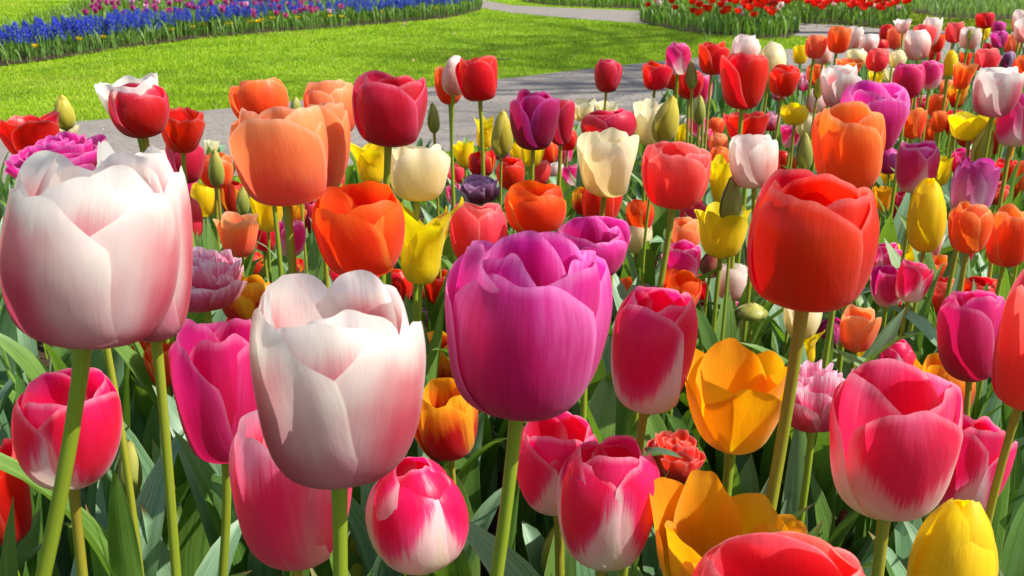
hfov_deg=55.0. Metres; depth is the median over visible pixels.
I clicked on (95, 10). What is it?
tulip
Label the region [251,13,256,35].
tulip
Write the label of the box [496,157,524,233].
tulip
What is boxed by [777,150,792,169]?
tulip
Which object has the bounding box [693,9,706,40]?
tulip
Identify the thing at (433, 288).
tulip
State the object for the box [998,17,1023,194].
tulip
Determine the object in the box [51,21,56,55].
grape hyacinth
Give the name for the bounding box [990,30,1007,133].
tulip
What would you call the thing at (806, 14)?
foliage
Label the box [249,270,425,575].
tulip
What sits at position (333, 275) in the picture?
tulip
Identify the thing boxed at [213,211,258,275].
tulip
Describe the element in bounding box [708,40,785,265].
tulip
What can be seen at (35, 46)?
flower
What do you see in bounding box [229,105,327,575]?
tulip
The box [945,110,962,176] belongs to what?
tulip
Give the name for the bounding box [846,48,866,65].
tulip
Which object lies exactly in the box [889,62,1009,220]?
tulip
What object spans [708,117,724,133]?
tulip
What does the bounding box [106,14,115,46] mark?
grape hyacinth
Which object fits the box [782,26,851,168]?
tulip
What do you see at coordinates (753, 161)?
tulip
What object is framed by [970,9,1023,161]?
tulip
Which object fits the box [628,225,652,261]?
tulip
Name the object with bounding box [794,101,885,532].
tulip
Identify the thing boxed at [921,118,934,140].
tulip
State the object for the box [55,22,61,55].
grape hyacinth
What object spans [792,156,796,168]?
tulip
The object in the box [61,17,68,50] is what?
grape hyacinth
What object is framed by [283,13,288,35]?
tulip
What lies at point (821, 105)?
tulip
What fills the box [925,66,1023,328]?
tulip
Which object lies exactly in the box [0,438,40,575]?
tulip
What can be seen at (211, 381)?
tulip
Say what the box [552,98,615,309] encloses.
tulip
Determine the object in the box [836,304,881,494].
tulip
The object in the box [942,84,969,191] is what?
tulip
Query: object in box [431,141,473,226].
tulip
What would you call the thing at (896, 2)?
tulip
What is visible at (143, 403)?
tulip
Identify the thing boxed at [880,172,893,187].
tulip
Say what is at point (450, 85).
tulip
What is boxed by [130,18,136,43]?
grape hyacinth
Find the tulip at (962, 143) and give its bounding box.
[957,139,972,147]
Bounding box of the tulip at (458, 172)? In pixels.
[447,163,464,184]
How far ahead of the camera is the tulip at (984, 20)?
2.02 m
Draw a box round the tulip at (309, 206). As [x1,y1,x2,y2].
[303,200,322,260]
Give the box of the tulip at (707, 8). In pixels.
[702,5,712,39]
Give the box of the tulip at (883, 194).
[872,185,891,235]
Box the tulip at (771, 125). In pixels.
[765,110,780,136]
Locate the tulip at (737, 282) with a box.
[719,263,747,300]
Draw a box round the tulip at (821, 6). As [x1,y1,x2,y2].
[816,4,826,26]
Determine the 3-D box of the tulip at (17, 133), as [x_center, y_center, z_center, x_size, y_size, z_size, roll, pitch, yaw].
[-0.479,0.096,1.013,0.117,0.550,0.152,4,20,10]
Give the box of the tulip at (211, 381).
[168,318,256,575]
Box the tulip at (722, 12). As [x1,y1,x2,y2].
[718,9,725,34]
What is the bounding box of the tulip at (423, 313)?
[410,290,425,324]
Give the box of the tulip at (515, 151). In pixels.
[510,142,527,174]
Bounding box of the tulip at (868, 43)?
[859,34,878,79]
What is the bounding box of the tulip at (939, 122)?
[880,111,949,205]
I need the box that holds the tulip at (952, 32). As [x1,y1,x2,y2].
[898,22,964,155]
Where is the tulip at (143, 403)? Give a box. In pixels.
[130,341,153,444]
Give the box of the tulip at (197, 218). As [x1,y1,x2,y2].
[189,196,202,236]
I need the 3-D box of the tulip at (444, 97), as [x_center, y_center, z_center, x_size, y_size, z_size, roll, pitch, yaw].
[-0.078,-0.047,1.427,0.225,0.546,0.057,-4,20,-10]
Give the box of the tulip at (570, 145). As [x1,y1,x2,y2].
[550,130,576,216]
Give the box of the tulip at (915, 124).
[903,108,927,143]
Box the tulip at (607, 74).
[594,58,641,218]
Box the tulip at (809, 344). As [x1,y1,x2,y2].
[791,330,824,362]
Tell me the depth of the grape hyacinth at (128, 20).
6.88 m
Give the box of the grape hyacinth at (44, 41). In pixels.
[42,30,47,56]
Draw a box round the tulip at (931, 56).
[925,49,940,118]
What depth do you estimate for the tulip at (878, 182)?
1.79 m
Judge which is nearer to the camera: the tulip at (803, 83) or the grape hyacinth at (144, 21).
the tulip at (803, 83)
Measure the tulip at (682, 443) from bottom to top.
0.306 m
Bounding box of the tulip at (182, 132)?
[161,107,204,246]
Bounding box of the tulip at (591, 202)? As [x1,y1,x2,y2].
[572,186,622,415]
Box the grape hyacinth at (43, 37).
[40,27,47,56]
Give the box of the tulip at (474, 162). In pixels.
[447,151,495,237]
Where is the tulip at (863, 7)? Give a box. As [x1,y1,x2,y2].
[859,4,867,26]
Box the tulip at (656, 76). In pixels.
[617,60,678,262]
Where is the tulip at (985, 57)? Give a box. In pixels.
[942,48,1007,208]
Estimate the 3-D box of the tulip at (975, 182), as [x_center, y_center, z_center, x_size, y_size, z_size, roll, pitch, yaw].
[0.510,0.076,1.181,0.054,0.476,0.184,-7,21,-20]
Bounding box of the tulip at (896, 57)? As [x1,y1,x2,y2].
[871,50,906,186]
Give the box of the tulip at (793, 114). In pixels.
[780,102,816,174]
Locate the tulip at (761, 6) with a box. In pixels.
[759,3,766,21]
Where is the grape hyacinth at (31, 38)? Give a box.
[29,33,34,53]
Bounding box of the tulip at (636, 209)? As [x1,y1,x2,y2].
[621,199,658,285]
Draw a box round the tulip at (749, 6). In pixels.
[743,3,755,33]
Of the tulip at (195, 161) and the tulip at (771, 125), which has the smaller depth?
the tulip at (195, 161)
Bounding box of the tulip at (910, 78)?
[864,63,925,306]
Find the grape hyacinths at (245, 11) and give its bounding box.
[113,0,479,39]
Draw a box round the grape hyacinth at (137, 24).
[134,16,139,41]
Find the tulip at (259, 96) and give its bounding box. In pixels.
[229,77,317,276]
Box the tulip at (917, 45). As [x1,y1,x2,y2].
[878,30,930,223]
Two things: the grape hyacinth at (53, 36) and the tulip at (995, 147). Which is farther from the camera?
the grape hyacinth at (53, 36)
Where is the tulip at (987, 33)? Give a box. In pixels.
[967,28,989,110]
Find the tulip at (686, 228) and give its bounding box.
[671,217,699,245]
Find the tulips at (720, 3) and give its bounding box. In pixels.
[694,0,791,32]
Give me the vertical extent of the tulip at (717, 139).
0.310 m
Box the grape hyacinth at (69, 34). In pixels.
[67,25,72,52]
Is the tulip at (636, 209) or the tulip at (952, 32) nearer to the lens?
the tulip at (636, 209)
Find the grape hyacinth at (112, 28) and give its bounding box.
[107,14,116,46]
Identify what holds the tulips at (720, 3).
on the bed ground at (788, 34)
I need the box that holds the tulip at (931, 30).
[896,24,936,192]
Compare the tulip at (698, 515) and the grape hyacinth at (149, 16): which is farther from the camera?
the grape hyacinth at (149, 16)
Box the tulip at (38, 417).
[11,367,122,575]
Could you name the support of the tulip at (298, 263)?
on the bed ground at (499, 475)
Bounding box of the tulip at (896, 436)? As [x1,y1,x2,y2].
[829,358,962,575]
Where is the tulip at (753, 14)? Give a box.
[750,11,757,36]
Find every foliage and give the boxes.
[0,0,481,63]
[0,29,1023,575]
[524,0,639,7]
[639,0,801,38]
[784,0,913,26]
[910,0,1023,17]
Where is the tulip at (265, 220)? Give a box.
[249,197,301,283]
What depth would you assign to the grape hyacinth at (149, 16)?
7.19 m
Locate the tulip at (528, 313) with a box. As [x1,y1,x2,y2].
[445,230,612,575]
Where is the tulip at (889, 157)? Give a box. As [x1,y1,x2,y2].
[881,148,896,214]
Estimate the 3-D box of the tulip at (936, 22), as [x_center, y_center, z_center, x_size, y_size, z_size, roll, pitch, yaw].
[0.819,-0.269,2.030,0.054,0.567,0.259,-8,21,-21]
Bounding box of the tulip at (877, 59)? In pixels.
[866,48,892,188]
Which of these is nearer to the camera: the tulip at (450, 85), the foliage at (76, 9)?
the tulip at (450, 85)
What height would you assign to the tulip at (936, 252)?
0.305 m
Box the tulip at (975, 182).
[884,157,1000,358]
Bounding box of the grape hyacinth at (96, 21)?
[94,16,101,43]
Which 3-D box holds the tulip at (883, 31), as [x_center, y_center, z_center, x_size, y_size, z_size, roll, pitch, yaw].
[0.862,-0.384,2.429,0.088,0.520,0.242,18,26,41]
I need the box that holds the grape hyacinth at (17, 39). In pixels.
[16,33,21,60]
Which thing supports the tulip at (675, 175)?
on the bed ground at (499, 475)
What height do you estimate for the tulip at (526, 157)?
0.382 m
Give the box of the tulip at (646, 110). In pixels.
[624,98,662,286]
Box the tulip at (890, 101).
[740,80,926,372]
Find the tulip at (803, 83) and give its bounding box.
[774,72,808,148]
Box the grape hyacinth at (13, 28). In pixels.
[11,22,18,56]
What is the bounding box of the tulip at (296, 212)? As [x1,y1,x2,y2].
[292,205,306,268]
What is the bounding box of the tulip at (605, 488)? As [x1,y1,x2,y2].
[557,435,659,575]
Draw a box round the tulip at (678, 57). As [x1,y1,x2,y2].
[651,42,690,256]
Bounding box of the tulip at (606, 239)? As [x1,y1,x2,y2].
[524,216,681,457]
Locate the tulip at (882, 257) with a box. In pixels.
[856,242,901,311]
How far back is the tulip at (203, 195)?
1.51 m
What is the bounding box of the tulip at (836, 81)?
[820,64,861,319]
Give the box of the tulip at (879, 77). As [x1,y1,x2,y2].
[868,70,885,82]
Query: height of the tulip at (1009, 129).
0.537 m
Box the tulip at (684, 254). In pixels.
[661,239,700,427]
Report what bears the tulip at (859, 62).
on the bed ground at (499, 475)
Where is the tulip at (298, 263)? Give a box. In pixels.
[296,258,304,272]
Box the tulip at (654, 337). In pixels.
[467,286,697,575]
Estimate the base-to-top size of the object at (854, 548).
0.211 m
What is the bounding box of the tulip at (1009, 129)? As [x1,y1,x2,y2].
[965,93,1023,289]
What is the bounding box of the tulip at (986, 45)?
[969,42,992,115]
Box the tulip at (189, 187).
[188,181,203,241]
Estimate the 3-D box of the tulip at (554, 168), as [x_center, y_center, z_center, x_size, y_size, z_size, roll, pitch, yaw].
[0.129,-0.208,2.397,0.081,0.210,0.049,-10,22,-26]
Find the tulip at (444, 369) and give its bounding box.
[426,331,452,377]
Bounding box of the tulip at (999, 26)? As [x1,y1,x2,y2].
[991,21,1005,32]
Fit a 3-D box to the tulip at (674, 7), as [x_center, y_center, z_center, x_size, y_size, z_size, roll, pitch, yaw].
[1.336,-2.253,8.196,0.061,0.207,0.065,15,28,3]
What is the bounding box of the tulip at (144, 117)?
[108,82,215,440]
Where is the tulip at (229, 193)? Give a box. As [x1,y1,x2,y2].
[220,181,276,276]
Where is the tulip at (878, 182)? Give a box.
[874,98,948,214]
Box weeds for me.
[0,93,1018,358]
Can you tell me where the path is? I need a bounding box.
[0,0,1023,181]
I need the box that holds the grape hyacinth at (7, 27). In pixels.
[5,25,15,58]
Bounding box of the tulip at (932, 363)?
[913,353,975,512]
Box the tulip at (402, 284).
[391,269,412,302]
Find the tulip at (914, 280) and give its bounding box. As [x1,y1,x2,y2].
[821,258,937,378]
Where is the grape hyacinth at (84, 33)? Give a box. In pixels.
[81,22,88,51]
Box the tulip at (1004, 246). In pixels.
[886,203,1023,419]
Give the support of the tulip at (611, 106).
on the bed ground at (499, 475)
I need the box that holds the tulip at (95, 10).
[92,7,97,13]
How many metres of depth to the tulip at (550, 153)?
2.07 m
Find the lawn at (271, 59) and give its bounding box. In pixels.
[0,0,910,184]
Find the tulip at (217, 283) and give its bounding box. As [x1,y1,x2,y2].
[152,246,247,547]
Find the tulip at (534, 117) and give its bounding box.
[509,89,580,215]
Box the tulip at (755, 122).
[723,111,769,311]
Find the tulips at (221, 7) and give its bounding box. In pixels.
[89,0,343,35]
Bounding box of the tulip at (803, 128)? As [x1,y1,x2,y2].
[796,112,815,136]
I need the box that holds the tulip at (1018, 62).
[943,55,1023,276]
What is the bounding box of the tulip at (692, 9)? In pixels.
[689,7,696,34]
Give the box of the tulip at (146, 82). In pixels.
[94,73,226,419]
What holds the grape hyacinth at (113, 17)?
on the bed ground at (111, 47)
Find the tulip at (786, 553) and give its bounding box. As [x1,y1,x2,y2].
[692,531,864,575]
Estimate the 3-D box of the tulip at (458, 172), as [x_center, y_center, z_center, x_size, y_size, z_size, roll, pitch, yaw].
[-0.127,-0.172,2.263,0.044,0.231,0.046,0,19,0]
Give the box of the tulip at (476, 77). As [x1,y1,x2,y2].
[442,55,497,265]
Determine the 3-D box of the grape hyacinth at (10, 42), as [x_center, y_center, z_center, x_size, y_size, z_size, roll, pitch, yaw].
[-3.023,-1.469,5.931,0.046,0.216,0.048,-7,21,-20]
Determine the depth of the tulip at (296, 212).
1.70 m
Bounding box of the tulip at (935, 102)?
[928,94,947,116]
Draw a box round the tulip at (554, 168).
[551,162,563,176]
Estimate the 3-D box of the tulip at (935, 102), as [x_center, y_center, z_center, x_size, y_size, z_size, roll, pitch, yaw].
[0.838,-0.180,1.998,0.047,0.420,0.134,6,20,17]
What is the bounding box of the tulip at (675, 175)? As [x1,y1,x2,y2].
[578,141,711,575]
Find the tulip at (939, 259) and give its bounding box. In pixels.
[931,253,947,275]
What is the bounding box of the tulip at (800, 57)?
[782,45,807,148]
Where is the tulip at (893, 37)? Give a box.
[871,28,904,190]
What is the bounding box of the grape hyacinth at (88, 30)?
[85,18,91,49]
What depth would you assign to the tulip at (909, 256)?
1.42 m
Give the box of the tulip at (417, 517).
[365,457,468,575]
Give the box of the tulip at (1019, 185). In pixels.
[1012,160,1023,203]
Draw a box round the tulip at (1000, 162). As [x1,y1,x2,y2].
[995,158,1016,183]
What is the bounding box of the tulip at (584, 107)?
[524,98,595,224]
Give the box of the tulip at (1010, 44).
[990,34,1020,160]
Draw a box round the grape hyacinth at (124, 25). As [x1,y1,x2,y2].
[122,16,126,40]
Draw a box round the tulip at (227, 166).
[200,152,253,274]
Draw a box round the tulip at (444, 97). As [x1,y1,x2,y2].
[434,65,507,222]
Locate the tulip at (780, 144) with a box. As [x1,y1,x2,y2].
[771,93,785,150]
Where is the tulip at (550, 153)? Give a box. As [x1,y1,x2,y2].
[542,142,574,198]
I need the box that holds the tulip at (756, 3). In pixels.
[750,1,761,29]
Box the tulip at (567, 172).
[562,164,576,219]
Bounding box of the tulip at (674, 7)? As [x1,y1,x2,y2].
[668,4,677,29]
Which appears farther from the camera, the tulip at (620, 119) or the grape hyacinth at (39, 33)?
the grape hyacinth at (39, 33)
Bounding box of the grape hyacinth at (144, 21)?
[141,13,148,42]
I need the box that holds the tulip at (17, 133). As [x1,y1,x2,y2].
[0,110,102,486]
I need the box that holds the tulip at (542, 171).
[534,160,569,231]
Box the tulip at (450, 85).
[420,55,506,269]
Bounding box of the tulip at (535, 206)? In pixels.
[504,180,565,563]
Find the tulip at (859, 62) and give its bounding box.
[835,58,864,72]
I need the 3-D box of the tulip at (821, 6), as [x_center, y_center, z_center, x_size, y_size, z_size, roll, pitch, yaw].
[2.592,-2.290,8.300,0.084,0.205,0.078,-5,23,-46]
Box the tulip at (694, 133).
[689,117,709,180]
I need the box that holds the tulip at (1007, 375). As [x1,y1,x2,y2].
[904,269,1023,541]
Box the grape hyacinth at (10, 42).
[6,28,13,61]
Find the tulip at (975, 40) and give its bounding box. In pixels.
[959,26,981,62]
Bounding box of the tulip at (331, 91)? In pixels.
[303,79,354,286]
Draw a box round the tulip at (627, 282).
[615,277,644,305]
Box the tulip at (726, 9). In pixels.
[722,5,731,38]
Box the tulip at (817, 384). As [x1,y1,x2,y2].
[781,359,872,568]
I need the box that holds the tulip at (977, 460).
[924,414,1017,520]
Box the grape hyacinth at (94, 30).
[91,19,96,48]
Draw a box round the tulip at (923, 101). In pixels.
[912,98,925,110]
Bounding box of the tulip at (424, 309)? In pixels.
[422,298,427,327]
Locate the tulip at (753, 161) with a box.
[699,134,778,473]
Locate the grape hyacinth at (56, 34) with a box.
[51,20,61,55]
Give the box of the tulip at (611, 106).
[570,100,618,182]
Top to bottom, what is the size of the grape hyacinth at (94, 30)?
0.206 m
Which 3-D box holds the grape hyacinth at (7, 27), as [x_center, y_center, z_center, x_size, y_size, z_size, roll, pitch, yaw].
[-3.014,-1.470,5.921,0.046,0.225,0.049,1,19,4]
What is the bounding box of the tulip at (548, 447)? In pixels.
[517,411,597,575]
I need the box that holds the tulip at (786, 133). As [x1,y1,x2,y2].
[781,124,812,168]
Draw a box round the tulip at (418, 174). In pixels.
[390,144,450,468]
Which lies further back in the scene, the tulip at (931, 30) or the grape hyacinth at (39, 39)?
the grape hyacinth at (39, 39)
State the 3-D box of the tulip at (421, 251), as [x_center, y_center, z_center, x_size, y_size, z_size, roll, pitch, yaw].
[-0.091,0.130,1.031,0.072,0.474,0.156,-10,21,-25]
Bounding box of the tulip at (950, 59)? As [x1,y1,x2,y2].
[936,50,957,147]
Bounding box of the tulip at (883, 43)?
[877,39,888,48]
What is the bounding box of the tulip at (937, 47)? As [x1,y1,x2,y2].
[931,34,959,109]
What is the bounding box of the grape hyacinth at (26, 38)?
[24,35,29,59]
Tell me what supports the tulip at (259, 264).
on the bed ground at (499, 475)
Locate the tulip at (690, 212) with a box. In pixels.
[644,199,707,311]
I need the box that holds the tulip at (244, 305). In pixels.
[222,274,269,319]
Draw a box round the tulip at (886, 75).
[883,67,893,82]
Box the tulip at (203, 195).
[190,182,221,250]
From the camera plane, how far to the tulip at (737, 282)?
1.21 m
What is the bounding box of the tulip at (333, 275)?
[329,269,339,281]
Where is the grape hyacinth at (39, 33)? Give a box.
[34,23,45,58]
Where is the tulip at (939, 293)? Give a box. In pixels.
[932,275,954,312]
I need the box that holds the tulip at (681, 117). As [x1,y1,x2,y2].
[679,114,685,123]
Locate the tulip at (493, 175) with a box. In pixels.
[489,145,509,210]
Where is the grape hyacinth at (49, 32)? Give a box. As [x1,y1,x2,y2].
[46,26,52,55]
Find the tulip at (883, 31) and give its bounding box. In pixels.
[829,24,894,108]
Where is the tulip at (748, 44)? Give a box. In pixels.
[704,34,760,257]
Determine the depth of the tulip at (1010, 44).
2.27 m
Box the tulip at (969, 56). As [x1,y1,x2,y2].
[936,51,972,110]
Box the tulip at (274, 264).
[255,229,287,282]
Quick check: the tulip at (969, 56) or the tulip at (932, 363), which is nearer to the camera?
the tulip at (932, 363)
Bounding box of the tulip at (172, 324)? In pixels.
[95,141,192,575]
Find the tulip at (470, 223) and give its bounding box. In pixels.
[433,202,507,568]
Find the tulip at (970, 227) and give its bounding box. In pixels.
[833,201,1004,416]
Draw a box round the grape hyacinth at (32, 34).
[29,24,35,56]
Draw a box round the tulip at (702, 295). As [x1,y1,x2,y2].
[696,274,705,305]
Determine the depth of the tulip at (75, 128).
1.68 m
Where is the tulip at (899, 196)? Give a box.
[892,190,905,219]
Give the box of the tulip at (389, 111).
[352,70,427,505]
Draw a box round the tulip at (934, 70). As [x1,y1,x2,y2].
[877,60,945,222]
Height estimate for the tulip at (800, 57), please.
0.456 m
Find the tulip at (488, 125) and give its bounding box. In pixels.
[447,115,493,203]
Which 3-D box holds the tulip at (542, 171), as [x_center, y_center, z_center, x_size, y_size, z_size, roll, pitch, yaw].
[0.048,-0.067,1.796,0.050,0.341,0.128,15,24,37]
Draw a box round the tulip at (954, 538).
[907,498,998,575]
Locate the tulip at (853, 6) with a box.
[849,3,856,24]
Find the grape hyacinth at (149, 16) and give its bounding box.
[146,9,152,35]
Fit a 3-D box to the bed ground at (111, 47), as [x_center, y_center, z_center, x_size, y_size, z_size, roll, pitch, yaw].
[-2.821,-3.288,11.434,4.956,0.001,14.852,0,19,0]
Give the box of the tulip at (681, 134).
[676,123,685,141]
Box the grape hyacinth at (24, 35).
[20,25,28,58]
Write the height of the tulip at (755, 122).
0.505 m
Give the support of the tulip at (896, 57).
on the bed ground at (499, 475)
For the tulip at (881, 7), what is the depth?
8.20 m
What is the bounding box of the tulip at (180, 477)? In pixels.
[143,342,190,509]
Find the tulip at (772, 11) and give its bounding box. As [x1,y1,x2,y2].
[767,8,777,40]
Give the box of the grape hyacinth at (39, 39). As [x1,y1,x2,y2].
[35,23,42,57]
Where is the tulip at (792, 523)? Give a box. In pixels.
[776,514,807,533]
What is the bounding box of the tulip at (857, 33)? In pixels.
[847,26,863,49]
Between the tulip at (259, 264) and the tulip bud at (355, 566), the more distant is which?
the tulip at (259, 264)
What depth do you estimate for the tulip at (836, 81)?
1.24 m
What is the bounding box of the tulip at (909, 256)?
[898,243,914,261]
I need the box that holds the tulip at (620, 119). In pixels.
[581,108,711,353]
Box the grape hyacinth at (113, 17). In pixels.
[112,15,116,39]
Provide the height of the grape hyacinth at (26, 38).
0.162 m
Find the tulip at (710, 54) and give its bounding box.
[698,41,760,204]
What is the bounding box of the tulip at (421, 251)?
[398,196,463,465]
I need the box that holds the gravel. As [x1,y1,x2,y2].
[5,44,958,175]
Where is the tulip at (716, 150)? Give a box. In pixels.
[705,146,728,204]
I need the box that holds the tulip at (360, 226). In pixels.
[311,181,440,575]
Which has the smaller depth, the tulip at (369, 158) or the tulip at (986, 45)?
the tulip at (369, 158)
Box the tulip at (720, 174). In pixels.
[709,154,731,202]
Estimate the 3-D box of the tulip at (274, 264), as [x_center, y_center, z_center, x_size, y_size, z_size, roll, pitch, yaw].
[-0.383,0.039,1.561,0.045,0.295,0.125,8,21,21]
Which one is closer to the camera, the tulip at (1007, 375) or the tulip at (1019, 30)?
the tulip at (1007, 375)
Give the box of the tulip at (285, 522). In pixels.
[229,410,351,575]
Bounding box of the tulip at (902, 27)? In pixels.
[892,18,947,148]
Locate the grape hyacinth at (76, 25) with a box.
[73,20,79,51]
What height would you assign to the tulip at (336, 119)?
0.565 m
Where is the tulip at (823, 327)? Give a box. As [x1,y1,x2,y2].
[816,317,840,350]
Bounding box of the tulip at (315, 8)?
[312,6,316,30]
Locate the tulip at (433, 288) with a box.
[425,269,447,303]
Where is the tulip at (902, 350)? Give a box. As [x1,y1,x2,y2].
[865,339,915,535]
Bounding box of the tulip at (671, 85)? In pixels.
[623,73,710,205]
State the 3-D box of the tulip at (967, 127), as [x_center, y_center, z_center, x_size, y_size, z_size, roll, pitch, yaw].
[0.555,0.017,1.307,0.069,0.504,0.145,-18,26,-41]
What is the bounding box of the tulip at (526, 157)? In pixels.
[507,148,562,234]
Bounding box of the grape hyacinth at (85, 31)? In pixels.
[83,19,89,50]
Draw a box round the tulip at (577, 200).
[572,187,583,216]
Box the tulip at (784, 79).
[748,64,800,226]
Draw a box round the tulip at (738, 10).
[734,8,742,33]
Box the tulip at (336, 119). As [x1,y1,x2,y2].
[308,102,350,288]
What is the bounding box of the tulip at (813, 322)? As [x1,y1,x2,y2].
[776,308,822,513]
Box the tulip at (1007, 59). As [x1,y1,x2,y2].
[988,51,1023,211]
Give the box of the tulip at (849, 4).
[844,2,853,26]
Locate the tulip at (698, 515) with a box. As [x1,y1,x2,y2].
[650,470,779,575]
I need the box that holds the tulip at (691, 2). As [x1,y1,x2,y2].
[688,0,695,17]
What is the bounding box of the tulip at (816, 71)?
[806,64,824,85]
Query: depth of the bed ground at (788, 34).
8.00 m
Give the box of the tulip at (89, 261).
[0,150,180,575]
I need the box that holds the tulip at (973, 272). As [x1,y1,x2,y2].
[970,182,1009,276]
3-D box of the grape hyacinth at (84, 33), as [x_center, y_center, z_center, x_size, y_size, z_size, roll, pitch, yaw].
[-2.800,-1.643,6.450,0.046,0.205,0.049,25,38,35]
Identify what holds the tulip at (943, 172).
on the bed ground at (499, 475)
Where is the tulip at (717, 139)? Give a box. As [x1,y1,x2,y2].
[709,133,727,150]
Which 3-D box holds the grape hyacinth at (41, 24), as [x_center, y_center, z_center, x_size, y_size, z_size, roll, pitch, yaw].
[-2.973,-1.585,6.243,0.046,0.230,0.053,5,20,15]
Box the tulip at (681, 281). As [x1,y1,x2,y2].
[647,268,701,438]
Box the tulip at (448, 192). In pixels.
[446,184,478,205]
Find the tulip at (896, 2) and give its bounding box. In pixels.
[891,0,900,19]
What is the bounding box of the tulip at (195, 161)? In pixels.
[165,145,264,271]
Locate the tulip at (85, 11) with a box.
[82,9,87,15]
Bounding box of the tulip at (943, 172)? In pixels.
[894,155,953,262]
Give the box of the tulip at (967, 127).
[898,111,996,277]
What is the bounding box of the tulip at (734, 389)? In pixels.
[685,338,786,530]
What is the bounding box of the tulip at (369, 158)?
[350,143,391,285]
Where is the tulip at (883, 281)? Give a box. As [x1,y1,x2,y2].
[836,264,900,352]
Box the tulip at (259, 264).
[246,251,264,277]
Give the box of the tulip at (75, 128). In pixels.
[60,120,80,133]
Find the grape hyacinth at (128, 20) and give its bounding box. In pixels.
[127,16,135,44]
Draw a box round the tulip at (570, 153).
[550,145,575,188]
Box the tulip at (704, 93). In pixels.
[695,75,742,191]
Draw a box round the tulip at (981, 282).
[963,276,997,292]
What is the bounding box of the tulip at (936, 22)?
[918,16,945,154]
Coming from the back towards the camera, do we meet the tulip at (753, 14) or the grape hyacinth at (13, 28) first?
the tulip at (753, 14)
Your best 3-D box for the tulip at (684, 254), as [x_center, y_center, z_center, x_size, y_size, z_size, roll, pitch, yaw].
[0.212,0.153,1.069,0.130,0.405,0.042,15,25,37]
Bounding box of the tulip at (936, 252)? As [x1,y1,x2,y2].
[931,234,945,255]
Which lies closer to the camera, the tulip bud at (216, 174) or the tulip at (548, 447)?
the tulip at (548, 447)
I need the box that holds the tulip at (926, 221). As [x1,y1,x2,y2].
[838,178,946,359]
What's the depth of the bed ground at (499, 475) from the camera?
1.33 m
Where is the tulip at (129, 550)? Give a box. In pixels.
[0,131,183,575]
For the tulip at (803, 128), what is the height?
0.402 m
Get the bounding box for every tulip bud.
[54,94,131,429]
[63,439,181,527]
[207,148,262,276]
[236,186,309,273]
[256,96,323,283]
[348,532,363,575]
[423,102,450,333]
[491,110,512,474]
[522,521,553,575]
[613,95,724,311]
[648,95,705,274]
[665,60,751,217]
[693,253,721,424]
[695,176,783,474]
[698,132,870,354]
[734,302,786,457]
[736,319,766,337]
[761,328,765,343]
[808,75,821,169]
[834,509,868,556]
[947,30,971,158]
[953,121,1012,279]
[978,252,1017,384]
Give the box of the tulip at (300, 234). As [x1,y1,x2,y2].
[274,220,305,256]
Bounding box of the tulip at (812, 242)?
[606,169,879,575]
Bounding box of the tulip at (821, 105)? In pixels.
[805,88,826,171]
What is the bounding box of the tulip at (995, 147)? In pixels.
[992,130,1003,155]
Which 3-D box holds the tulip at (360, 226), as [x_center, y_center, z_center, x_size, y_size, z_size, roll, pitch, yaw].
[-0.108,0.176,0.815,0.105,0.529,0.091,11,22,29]
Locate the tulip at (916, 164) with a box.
[861,141,939,339]
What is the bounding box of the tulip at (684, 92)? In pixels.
[631,70,703,186]
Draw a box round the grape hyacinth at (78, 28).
[75,25,81,51]
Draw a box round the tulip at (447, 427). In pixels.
[414,377,501,575]
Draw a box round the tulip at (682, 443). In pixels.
[642,429,705,575]
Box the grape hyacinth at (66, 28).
[64,19,70,51]
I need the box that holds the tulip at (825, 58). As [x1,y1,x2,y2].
[809,46,832,171]
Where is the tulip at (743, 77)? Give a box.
[685,52,768,324]
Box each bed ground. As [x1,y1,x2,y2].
[0,0,482,65]
[1,95,1018,575]
[523,0,639,8]
[640,15,799,38]
[801,16,894,26]
[910,0,1014,18]
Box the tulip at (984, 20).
[944,12,994,176]
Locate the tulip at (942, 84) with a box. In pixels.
[940,79,952,153]
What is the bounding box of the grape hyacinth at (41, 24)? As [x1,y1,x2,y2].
[38,20,50,54]
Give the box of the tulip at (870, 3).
[865,0,874,25]
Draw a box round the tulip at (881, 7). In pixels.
[873,4,886,28]
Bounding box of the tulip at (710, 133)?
[699,129,712,149]
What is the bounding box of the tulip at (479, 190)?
[441,174,500,432]
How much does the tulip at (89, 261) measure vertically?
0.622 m
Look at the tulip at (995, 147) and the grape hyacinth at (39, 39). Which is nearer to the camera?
the tulip at (995, 147)
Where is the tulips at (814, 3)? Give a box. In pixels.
[795,0,911,24]
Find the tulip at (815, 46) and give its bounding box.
[796,34,826,168]
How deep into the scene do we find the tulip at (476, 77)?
1.18 m
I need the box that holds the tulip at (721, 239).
[694,202,777,423]
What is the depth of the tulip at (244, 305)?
0.96 m
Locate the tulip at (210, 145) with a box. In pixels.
[204,139,225,154]
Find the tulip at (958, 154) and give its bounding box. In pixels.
[942,147,984,268]
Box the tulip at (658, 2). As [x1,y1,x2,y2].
[656,0,661,23]
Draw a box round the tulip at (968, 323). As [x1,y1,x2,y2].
[922,290,1004,521]
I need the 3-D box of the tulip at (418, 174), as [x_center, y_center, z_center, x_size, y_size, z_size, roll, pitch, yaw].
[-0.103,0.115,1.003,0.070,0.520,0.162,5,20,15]
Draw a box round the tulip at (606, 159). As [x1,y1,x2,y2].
[577,127,638,405]

